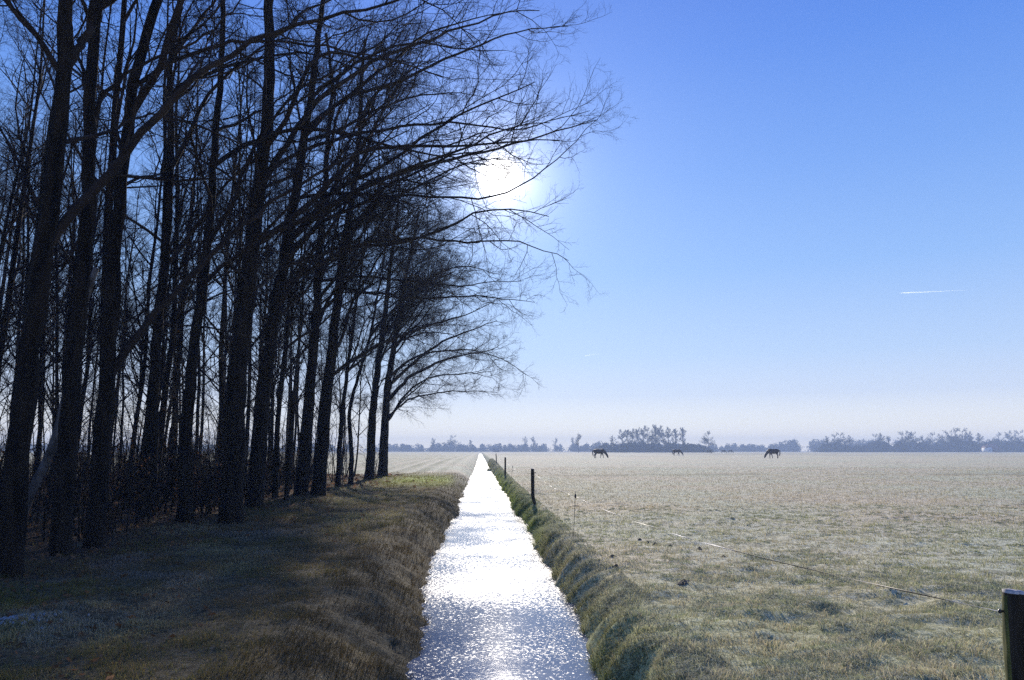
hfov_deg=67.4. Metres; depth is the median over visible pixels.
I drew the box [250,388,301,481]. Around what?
sapling
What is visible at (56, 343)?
woodland tree
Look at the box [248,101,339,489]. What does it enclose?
woodland tree
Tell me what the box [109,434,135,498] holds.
undergrowth shrub
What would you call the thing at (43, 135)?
woodland tree
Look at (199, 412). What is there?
sapling
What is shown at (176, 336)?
woodland tree
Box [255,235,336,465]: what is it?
woodland tree
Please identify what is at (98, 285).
woodland tree
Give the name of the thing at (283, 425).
sapling
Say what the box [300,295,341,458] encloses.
woodland tree
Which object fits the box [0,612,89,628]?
snow patch
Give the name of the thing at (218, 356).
woodland tree
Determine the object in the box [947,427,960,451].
bare tree
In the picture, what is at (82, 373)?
woodland tree
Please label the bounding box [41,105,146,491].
woodland tree
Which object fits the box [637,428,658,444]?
bare tree
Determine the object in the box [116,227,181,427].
woodland tree
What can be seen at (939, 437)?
bare tree
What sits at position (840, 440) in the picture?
bare tree
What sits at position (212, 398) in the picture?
sapling
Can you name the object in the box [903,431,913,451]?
bare tree
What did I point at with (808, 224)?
sky
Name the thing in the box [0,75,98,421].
woodland tree
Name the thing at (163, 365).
woodland tree
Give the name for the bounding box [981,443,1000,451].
car
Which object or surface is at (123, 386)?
woodland tree
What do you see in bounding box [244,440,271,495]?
sapling
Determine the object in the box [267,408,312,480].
sapling
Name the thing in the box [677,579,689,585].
molehill
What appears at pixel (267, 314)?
woodland tree
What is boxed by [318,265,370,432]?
woodland tree
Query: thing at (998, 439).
bare tree
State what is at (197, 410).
woodland tree
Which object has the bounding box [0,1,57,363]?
woodland tree
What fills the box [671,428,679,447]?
bare tree
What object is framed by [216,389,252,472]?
sapling
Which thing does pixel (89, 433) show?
woodland tree
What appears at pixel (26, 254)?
woodland tree
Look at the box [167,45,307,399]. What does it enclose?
woodland tree
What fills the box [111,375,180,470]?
sapling
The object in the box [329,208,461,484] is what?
bare tree
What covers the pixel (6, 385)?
woodland tree
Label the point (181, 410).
sapling
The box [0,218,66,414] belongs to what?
woodland tree
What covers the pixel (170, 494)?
undergrowth shrub
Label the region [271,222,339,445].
woodland tree
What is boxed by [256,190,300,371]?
woodland tree
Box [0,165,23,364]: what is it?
woodland tree
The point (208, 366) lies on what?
woodland tree
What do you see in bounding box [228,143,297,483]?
woodland tree
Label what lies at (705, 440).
bare tree
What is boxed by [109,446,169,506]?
undergrowth shrub
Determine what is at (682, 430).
bare tree
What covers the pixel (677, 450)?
horse
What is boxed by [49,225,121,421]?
woodland tree
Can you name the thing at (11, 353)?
sapling
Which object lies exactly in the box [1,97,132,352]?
woodland tree
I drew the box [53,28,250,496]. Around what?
woodland tree
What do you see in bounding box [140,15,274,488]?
woodland tree
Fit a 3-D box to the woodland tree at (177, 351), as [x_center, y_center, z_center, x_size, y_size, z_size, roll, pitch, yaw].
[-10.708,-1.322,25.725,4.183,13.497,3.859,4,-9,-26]
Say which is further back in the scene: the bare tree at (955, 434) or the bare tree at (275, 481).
the bare tree at (955, 434)
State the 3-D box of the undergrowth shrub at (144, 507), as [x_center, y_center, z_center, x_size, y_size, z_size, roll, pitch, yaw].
[-7.859,3.074,16.183,1.378,1.733,1.464,7,-11,-41]
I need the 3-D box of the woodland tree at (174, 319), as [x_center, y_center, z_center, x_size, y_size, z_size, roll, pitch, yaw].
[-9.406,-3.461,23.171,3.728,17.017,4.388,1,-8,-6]
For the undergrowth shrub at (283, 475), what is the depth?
32.27 m
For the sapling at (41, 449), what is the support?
on the ground at (463, 464)
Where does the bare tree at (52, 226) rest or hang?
on the ground at (463, 464)
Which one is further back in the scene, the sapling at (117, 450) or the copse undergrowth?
the copse undergrowth
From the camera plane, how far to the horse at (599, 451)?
124.95 m
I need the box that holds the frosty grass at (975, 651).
[506,466,1023,679]
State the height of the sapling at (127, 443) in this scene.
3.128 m
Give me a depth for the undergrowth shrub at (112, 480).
26.29 m
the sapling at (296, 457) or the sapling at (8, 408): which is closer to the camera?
the sapling at (8, 408)
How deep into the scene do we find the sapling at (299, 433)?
35.33 m
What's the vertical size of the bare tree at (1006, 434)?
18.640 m
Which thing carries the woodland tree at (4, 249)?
on the ground at (463, 464)
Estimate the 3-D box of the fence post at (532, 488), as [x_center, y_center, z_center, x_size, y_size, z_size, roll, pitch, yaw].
[0.837,4.845,24.357,0.479,1.522,0.116,0,-8,0]
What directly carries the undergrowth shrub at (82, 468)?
on the ground at (463, 464)
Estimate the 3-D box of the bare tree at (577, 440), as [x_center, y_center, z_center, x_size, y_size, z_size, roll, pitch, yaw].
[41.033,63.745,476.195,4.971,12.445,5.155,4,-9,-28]
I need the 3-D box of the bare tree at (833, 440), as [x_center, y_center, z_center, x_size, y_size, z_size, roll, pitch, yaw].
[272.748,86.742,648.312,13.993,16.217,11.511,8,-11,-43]
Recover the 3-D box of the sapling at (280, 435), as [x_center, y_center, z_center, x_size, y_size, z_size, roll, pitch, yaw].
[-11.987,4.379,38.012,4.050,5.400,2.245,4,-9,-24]
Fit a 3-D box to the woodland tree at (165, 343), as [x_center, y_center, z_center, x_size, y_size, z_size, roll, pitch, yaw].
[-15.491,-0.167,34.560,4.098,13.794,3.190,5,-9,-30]
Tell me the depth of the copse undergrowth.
526.67 m
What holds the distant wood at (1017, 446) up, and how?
on the ground at (463, 464)
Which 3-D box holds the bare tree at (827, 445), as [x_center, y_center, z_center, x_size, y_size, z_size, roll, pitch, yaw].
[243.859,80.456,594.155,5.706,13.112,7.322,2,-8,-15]
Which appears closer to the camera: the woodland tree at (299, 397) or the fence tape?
the fence tape
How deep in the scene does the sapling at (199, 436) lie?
26.52 m
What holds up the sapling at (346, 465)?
on the ground at (463, 464)
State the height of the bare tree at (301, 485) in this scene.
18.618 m
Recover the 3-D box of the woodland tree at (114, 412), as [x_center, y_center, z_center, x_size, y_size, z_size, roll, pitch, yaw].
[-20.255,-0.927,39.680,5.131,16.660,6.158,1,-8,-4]
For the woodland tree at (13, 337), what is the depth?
43.58 m
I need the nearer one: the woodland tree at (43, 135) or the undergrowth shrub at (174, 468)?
the undergrowth shrub at (174, 468)
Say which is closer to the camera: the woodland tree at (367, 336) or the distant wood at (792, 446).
the woodland tree at (367, 336)
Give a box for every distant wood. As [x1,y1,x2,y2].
[1,438,1011,451]
[813,438,1023,451]
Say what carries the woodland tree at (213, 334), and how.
on the ground at (463, 464)
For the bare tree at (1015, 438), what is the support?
on the ground at (463, 464)
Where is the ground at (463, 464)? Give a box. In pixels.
[0,451,1023,679]
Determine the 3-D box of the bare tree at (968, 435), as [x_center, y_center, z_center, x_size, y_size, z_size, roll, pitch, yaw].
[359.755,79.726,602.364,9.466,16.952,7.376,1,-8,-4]
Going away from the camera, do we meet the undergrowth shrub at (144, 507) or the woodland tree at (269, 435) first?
the undergrowth shrub at (144, 507)
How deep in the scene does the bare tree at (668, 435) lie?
535.52 m
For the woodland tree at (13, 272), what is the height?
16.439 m
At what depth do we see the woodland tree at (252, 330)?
48.40 m
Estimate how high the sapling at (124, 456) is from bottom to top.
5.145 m
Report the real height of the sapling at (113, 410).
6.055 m
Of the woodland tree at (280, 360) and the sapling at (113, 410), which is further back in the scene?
the woodland tree at (280, 360)
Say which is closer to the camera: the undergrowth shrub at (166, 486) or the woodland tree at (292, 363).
the undergrowth shrub at (166, 486)
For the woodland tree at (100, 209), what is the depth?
23.25 m
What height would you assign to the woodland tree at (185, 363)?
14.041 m
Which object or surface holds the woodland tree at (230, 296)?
on the ground at (463, 464)
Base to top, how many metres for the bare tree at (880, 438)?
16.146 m
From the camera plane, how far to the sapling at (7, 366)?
15.53 m
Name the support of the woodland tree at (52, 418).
on the ground at (463, 464)
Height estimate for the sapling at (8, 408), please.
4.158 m
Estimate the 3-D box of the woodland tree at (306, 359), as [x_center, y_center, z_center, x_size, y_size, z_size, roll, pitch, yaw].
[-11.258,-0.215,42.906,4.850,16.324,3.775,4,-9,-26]
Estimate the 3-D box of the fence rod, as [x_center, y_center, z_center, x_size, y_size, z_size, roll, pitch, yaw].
[1.175,3.410,14.409,0.220,1.121,0.040,0,-8,0]
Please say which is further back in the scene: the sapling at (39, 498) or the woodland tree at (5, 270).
the woodland tree at (5, 270)
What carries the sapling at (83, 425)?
on the ground at (463, 464)
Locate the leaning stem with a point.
(51, 449)
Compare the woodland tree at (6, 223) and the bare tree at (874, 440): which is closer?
the woodland tree at (6, 223)
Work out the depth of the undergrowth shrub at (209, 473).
23.90 m
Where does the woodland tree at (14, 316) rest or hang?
on the ground at (463, 464)
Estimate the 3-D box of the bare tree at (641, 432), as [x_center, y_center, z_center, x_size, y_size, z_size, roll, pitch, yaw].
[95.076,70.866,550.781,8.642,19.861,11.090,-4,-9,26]
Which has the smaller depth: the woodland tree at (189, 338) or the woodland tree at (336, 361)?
the woodland tree at (189, 338)
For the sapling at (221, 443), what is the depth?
23.71 m
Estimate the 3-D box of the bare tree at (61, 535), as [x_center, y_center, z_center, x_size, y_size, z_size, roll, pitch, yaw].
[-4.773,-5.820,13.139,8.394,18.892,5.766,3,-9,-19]
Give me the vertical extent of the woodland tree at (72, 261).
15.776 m
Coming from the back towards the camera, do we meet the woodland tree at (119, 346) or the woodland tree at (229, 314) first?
the woodland tree at (119, 346)
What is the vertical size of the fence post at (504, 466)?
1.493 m
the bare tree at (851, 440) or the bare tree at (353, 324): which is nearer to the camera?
the bare tree at (353, 324)
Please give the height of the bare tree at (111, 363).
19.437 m
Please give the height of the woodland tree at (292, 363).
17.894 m
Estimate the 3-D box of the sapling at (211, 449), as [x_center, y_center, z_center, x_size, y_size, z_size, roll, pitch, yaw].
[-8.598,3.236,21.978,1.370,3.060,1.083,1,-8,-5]
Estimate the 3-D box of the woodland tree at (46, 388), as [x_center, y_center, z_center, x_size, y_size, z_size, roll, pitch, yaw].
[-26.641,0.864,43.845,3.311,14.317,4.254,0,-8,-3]
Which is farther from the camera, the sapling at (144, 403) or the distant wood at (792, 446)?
the distant wood at (792, 446)
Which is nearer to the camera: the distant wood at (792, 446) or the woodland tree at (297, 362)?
the woodland tree at (297, 362)
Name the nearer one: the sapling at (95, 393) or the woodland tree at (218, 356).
the sapling at (95, 393)
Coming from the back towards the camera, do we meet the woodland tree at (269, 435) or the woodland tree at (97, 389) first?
the woodland tree at (97, 389)
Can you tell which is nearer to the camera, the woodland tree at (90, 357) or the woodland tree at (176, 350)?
the woodland tree at (90, 357)
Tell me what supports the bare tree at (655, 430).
on the ground at (463, 464)
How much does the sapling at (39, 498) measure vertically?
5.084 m
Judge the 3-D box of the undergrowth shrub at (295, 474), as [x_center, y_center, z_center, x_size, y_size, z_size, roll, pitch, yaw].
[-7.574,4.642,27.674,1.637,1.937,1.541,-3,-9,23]
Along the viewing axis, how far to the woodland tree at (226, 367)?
39.49 m
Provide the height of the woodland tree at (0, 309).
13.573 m
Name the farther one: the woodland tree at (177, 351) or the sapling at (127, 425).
the sapling at (127, 425)
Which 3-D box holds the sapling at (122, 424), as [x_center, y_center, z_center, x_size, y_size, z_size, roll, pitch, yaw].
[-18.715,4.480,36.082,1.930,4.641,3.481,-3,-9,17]
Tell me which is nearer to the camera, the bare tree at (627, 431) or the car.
the bare tree at (627, 431)
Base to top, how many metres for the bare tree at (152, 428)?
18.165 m
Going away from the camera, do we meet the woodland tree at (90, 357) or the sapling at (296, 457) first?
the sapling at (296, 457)
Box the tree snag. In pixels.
[280,391,305,501]
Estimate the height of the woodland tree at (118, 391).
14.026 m
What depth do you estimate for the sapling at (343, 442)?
46.52 m
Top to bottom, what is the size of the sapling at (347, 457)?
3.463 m
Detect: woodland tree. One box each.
[0,0,95,372]
[0,0,139,508]
[0,0,227,519]
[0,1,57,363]
[0,1,122,344]
[0,1,161,370]
[0,24,128,485]
[0,41,100,360]
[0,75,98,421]
[0,82,24,399]
[0,83,21,366]
[0,84,67,318]
[0,98,99,474]
[0,138,50,370]
[0,141,67,332]
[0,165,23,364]
[0,174,69,415]
[0,215,33,391]
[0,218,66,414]
[0,225,22,376]
[0,261,18,401]
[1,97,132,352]
[1,109,139,394]
[1,318,63,438]
[2,149,81,456]
[2,159,65,345]
[4,104,94,358]
[6,275,98,431]
[9,158,70,447]
[17,60,154,505]
[37,110,127,486]
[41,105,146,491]
[43,236,135,426]
[45,236,99,420]
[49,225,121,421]
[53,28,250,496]
[53,216,137,464]
[59,242,137,420]
[77,92,148,452]
[82,213,154,482]
[84,221,143,421]
[95,171,190,452]
[97,180,173,471]
[98,189,200,450]
[99,100,231,406]
[99,201,154,481]
[115,204,210,425]
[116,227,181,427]
[121,191,215,417]
[124,0,250,510]
[124,119,262,382]
[128,187,225,478]
[132,0,252,505]
[135,50,276,493]
[136,224,218,423]
[138,206,216,423]
[138,223,217,473]
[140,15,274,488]
[148,201,235,470]
[160,128,252,483]
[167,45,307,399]
[168,49,304,407]
[181,177,255,453]
[182,17,310,352]
[182,172,281,475]
[183,149,277,381]
[183,231,264,471]
[203,79,321,488]
[204,93,317,374]
[205,240,295,375]
[207,174,258,447]
[216,186,326,483]
[217,195,307,414]
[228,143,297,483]
[245,186,308,468]
[246,249,291,424]
[246,258,299,421]
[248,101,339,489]
[253,119,353,488]
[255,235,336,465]
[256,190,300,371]
[257,238,322,444]
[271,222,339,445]
[274,201,355,479]
[277,242,311,463]
[300,284,350,429]
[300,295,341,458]
[301,177,368,413]
[304,306,357,424]
[316,294,373,474]
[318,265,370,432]
[332,273,391,475]
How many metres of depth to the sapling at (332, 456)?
37.44 m
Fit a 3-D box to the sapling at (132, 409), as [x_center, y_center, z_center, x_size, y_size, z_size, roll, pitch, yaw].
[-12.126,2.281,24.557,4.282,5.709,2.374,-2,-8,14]
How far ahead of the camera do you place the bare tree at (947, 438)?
623.27 m
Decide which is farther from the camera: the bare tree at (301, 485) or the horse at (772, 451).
the horse at (772, 451)
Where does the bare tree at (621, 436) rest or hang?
on the ground at (463, 464)
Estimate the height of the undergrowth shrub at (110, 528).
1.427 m
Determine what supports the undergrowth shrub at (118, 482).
on the ground at (463, 464)
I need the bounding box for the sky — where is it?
[0,0,1023,450]
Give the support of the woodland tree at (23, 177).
on the ground at (463, 464)
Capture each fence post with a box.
[504,457,505,475]
[531,469,535,504]
[998,589,1023,679]
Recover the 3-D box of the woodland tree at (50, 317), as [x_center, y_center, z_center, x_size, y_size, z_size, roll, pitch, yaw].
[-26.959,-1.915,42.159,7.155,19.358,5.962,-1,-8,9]
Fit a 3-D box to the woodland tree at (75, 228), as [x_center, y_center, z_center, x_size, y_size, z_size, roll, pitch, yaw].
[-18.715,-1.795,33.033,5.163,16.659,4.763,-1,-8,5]
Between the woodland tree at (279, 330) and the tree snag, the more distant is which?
the woodland tree at (279, 330)
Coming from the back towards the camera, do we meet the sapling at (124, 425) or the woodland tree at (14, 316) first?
the sapling at (124, 425)
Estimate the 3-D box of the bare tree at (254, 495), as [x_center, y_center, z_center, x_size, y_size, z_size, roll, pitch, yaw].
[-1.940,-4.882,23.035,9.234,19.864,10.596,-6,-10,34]
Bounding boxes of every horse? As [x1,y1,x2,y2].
[592,449,607,457]
[672,449,682,455]
[764,449,779,457]
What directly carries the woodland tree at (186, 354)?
on the ground at (463, 464)
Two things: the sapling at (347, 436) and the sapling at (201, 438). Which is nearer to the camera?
the sapling at (201, 438)
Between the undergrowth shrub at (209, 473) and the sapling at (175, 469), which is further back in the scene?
the undergrowth shrub at (209, 473)
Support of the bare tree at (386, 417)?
on the ground at (463, 464)
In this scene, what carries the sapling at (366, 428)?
on the ground at (463, 464)
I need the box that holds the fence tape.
[579,498,996,610]
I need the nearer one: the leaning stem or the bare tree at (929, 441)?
the leaning stem
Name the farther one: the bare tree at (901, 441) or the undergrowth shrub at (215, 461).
the bare tree at (901, 441)
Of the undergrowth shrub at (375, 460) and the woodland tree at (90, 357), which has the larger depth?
the undergrowth shrub at (375, 460)
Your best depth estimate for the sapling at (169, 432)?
20.96 m
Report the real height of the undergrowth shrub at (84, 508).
2.204 m
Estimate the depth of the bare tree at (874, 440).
626.32 m
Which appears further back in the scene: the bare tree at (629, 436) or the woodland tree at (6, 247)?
the bare tree at (629, 436)
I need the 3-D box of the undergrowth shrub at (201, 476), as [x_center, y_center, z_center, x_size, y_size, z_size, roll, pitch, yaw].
[-7.924,3.511,19.593,1.564,1.851,1.472,-8,-11,42]
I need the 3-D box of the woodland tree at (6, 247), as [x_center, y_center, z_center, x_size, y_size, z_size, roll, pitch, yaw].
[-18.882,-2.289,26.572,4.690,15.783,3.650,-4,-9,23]
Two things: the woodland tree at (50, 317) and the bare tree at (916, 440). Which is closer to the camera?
the woodland tree at (50, 317)
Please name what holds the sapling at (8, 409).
on the ground at (463, 464)
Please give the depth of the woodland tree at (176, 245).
20.89 m
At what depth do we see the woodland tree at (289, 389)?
47.40 m
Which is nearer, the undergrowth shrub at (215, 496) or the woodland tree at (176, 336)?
the undergrowth shrub at (215, 496)
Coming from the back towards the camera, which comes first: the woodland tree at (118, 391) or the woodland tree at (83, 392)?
the woodland tree at (118, 391)
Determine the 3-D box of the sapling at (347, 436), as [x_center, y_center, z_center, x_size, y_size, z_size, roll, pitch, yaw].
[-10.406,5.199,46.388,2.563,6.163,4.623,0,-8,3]
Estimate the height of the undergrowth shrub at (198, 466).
2.275 m
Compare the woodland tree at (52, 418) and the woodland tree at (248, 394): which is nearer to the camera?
the woodland tree at (248, 394)
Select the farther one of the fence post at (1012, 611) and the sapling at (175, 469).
the sapling at (175, 469)
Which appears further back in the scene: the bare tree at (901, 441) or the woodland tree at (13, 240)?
the bare tree at (901, 441)
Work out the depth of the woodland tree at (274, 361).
41.72 m
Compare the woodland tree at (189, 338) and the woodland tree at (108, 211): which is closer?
the woodland tree at (108, 211)
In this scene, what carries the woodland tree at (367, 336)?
on the ground at (463, 464)
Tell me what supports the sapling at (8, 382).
on the ground at (463, 464)
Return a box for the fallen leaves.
[0,473,432,679]
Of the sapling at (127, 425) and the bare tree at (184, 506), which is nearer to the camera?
the bare tree at (184, 506)
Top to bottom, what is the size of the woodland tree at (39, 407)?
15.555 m
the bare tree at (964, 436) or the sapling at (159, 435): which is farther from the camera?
the bare tree at (964, 436)
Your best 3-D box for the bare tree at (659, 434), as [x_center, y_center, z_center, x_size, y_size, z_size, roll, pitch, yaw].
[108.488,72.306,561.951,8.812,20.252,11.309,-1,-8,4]
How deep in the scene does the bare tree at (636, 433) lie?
563.42 m
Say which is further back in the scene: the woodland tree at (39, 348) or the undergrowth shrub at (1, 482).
the woodland tree at (39, 348)
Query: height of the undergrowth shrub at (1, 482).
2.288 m
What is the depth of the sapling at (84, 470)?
13.68 m
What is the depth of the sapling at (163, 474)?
19.47 m
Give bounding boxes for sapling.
[0,298,141,525]
[0,318,18,386]
[0,330,21,472]
[0,350,16,446]
[0,356,90,462]
[0,357,40,471]
[2,389,55,511]
[37,380,128,537]
[44,364,92,462]
[48,365,146,449]
[50,409,91,488]
[77,342,139,527]
[81,330,178,505]
[83,326,187,465]
[91,395,131,465]
[92,378,146,449]
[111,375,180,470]
[111,421,127,473]
[112,329,206,490]
[113,360,183,509]
[114,390,141,449]
[118,410,139,480]
[126,329,206,479]
[126,411,174,499]
[129,346,201,507]
[159,361,215,506]
[160,363,217,501]
[167,358,218,449]
[168,372,205,454]
[193,400,216,483]
[194,410,223,503]
[196,363,258,460]
[196,371,223,491]
[202,361,225,451]
[203,389,247,472]
[208,405,223,476]
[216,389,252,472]
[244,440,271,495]
[246,382,301,481]
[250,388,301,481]
[267,360,307,480]
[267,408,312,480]
[282,427,300,487]
[284,407,316,459]
[303,390,355,481]
[327,410,343,481]
[331,406,353,474]
[333,377,362,473]
[333,424,349,476]
[336,417,358,481]
[354,401,381,454]
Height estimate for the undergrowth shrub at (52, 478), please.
1.715 m
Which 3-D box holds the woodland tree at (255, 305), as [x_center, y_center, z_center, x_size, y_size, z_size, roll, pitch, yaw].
[-8.168,-2.096,22.807,4.233,14.247,3.295,2,-8,-12]
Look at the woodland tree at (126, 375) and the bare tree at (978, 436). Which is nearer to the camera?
the woodland tree at (126, 375)
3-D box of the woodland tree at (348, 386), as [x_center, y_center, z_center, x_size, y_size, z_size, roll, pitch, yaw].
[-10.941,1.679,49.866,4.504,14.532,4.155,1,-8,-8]
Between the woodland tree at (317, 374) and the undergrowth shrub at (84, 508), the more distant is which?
the woodland tree at (317, 374)
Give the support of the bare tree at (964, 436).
on the ground at (463, 464)
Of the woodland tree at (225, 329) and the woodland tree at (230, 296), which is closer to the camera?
the woodland tree at (230, 296)
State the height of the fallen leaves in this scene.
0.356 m
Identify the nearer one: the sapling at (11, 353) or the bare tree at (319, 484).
the sapling at (11, 353)
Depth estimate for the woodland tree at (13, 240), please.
35.44 m
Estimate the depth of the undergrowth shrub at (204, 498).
17.79 m
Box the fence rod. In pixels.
[571,491,577,539]
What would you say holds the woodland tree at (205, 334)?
on the ground at (463, 464)
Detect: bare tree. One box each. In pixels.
[0,0,514,577]
[19,0,306,555]
[69,0,476,548]
[70,0,411,517]
[131,0,622,523]
[140,0,530,521]
[236,59,425,497]
[244,0,638,507]
[256,0,559,496]
[302,1,547,495]
[321,161,448,486]
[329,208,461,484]
[346,166,512,479]
[366,198,544,475]
[447,436,460,447]
[574,433,581,452]
[615,429,625,443]
[621,429,629,446]
[627,428,637,445]
[633,429,640,444]
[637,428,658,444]
[638,425,648,441]
[651,424,658,451]
[655,425,662,442]
[660,427,673,445]
[660,429,666,444]
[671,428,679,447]
[678,427,686,442]
[698,430,715,452]
[824,436,831,451]
[829,434,839,446]
[834,433,847,445]
[846,435,853,447]
[868,434,879,451]
[877,433,884,447]
[893,431,909,451]
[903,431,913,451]
[906,431,920,446]
[925,431,939,451]
[935,433,943,445]
[940,430,958,445]
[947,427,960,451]
[949,427,973,451]
[965,431,977,451]
[972,433,983,451]
[992,432,1003,445]
[1004,430,1015,444]
[1009,430,1023,444]
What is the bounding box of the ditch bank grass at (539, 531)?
[487,458,744,679]
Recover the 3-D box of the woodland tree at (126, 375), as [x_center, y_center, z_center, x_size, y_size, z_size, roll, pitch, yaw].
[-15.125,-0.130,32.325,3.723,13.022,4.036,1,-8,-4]
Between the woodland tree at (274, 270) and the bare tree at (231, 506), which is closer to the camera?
the bare tree at (231, 506)
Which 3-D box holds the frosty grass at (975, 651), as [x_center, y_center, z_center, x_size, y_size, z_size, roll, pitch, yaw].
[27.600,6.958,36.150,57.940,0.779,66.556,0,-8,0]
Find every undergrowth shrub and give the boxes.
[0,411,43,526]
[29,448,90,542]
[38,420,142,535]
[76,447,89,492]
[106,460,147,534]
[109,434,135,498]
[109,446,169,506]
[109,453,124,495]
[110,460,133,499]
[111,445,179,525]
[130,432,195,512]
[161,439,197,498]
[162,429,223,514]
[166,436,212,496]
[167,442,221,512]
[167,447,222,519]
[174,444,220,499]
[192,455,250,513]
[198,435,223,493]
[267,450,284,487]
[282,451,312,491]
[360,444,379,474]
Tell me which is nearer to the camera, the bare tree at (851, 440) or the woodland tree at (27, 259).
the woodland tree at (27, 259)
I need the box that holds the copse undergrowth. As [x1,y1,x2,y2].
[589,441,720,452]
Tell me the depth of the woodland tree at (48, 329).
37.98 m
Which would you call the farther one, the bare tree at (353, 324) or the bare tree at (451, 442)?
the bare tree at (451, 442)
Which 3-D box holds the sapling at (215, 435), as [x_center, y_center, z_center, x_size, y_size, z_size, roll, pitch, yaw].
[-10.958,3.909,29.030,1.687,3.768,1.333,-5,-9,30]
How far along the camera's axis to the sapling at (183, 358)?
24.52 m
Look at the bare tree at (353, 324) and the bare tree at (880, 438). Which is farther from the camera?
the bare tree at (880, 438)
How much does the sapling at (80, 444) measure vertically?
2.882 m
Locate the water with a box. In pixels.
[405,454,598,679]
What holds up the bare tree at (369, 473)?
on the ground at (463, 464)
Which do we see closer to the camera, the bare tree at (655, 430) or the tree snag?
the tree snag
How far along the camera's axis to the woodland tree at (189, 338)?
31.95 m
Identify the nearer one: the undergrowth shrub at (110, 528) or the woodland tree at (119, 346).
the undergrowth shrub at (110, 528)
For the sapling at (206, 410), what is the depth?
27.86 m
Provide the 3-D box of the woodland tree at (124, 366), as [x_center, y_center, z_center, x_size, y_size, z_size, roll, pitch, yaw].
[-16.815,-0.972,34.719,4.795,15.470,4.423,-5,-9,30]
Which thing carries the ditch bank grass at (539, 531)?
on the ground at (463, 464)
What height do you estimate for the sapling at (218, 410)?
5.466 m
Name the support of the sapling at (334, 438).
on the ground at (463, 464)
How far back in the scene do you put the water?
10.39 m
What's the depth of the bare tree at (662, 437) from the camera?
548.91 m
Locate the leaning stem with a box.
[28,259,101,512]
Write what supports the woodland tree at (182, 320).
on the ground at (463, 464)

